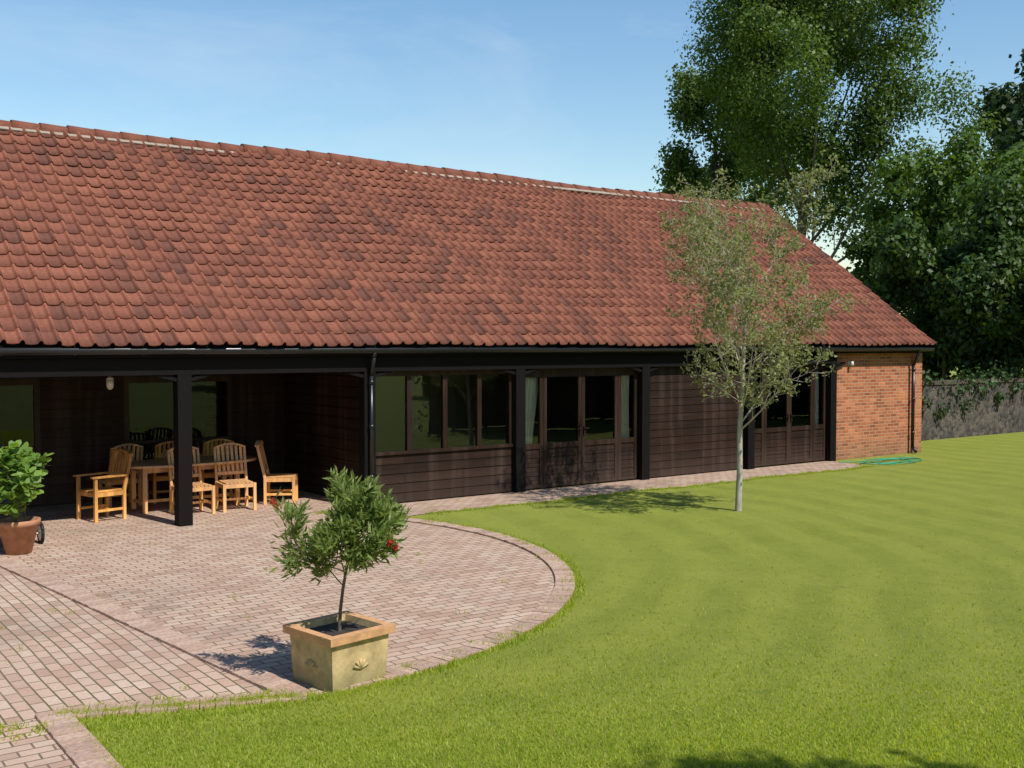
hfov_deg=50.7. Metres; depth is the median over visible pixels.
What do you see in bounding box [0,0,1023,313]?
sky
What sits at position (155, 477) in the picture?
porch chair
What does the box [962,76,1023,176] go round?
dark tree
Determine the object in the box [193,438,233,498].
porch chair
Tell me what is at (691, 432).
barn weatherboarding
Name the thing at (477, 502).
paving path
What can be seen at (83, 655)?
paving terrace
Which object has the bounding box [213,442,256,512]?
porch chair
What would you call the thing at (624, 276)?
roof pantiles
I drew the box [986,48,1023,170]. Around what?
dark tree
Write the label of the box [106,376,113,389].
porch pendant lantern
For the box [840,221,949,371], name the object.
tree
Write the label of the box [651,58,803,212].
tree
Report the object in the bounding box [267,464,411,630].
bottlebrush
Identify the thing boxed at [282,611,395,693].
square stone planter
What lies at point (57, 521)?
paving porch floor
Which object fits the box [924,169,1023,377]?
tree
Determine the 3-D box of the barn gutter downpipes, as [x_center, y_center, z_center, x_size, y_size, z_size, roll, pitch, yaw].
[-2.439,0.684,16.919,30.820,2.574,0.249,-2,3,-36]
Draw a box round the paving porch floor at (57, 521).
[0,486,334,542]
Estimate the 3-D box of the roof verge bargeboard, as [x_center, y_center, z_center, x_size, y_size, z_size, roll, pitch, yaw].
[7.043,-2.931,29.961,0.050,3.931,10.516,-2,3,-36]
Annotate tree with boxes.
[648,163,743,198]
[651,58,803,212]
[657,154,867,510]
[674,0,1006,262]
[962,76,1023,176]
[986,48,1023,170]
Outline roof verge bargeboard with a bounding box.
[871,291,936,347]
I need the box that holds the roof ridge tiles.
[0,120,769,209]
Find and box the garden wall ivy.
[922,359,1023,419]
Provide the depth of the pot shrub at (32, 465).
13.15 m
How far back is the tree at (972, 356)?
33.45 m
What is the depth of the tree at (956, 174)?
39.66 m
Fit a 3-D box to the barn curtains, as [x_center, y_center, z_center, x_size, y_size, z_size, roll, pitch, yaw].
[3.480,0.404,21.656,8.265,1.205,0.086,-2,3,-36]
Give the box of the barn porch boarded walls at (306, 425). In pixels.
[0,372,358,505]
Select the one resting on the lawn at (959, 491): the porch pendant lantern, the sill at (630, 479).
the sill at (630, 479)
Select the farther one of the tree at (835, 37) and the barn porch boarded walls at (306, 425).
the tree at (835, 37)
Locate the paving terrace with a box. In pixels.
[0,568,266,725]
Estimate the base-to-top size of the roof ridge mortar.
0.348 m
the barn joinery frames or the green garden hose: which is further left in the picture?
the barn joinery frames
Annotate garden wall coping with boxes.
[922,378,1023,384]
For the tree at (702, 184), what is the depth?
82.99 m
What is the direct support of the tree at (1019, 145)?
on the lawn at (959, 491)
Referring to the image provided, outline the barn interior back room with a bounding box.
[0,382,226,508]
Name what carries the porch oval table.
on the paving porch floor at (57, 521)
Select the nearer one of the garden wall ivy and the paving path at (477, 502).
the paving path at (477, 502)
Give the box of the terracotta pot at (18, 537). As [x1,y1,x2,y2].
[0,516,40,554]
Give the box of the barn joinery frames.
[0,364,825,505]
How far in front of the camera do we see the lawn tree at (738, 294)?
16.28 m
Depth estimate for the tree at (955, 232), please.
36.50 m
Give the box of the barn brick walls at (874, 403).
[206,353,921,459]
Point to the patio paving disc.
(189, 581)
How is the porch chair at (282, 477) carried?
on the paving porch floor at (57, 521)
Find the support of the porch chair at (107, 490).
on the paving porch floor at (57, 521)
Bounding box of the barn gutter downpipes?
[0,345,934,482]
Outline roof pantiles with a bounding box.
[0,126,936,346]
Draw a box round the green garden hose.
[839,457,921,464]
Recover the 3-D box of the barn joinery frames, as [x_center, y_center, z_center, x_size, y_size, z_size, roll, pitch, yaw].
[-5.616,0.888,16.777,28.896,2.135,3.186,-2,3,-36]
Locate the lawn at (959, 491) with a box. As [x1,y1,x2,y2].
[59,367,1023,767]
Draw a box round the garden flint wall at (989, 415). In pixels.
[921,382,1023,440]
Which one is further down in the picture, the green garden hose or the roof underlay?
the green garden hose
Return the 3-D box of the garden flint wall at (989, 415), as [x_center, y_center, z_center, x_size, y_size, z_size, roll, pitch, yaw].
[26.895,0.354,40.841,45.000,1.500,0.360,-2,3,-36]
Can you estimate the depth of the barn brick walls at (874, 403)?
25.37 m
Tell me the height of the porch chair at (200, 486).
1.024 m
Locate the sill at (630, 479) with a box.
[397,460,822,502]
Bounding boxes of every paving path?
[0,719,76,767]
[392,461,862,515]
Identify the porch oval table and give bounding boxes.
[114,455,256,513]
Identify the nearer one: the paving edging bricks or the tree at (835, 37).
the paving edging bricks
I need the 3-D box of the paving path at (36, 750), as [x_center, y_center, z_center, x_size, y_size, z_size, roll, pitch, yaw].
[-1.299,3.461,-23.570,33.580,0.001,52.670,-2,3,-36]
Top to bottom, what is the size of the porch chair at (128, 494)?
1.024 m
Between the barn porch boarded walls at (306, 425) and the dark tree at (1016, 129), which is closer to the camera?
the barn porch boarded walls at (306, 425)
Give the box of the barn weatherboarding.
[376,366,822,501]
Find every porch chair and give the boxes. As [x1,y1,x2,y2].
[73,448,133,522]
[98,443,143,507]
[147,441,173,503]
[166,446,215,513]
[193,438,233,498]
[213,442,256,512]
[255,440,297,504]
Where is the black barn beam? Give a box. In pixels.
[0,351,928,526]
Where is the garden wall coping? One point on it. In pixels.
(959, 381)
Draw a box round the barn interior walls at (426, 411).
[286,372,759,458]
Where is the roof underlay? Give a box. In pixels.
[0,141,929,345]
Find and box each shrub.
[0,440,53,521]
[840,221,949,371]
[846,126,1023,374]
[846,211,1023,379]
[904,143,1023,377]
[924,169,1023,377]
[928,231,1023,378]
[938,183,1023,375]
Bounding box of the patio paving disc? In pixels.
[0,513,554,695]
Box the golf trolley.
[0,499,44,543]
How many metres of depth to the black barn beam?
17.19 m
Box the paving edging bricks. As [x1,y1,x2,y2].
[0,517,574,767]
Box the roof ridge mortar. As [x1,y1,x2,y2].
[0,126,764,210]
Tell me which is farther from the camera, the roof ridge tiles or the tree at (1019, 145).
the tree at (1019, 145)
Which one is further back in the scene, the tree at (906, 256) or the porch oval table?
the tree at (906, 256)
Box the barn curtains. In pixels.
[526,371,817,443]

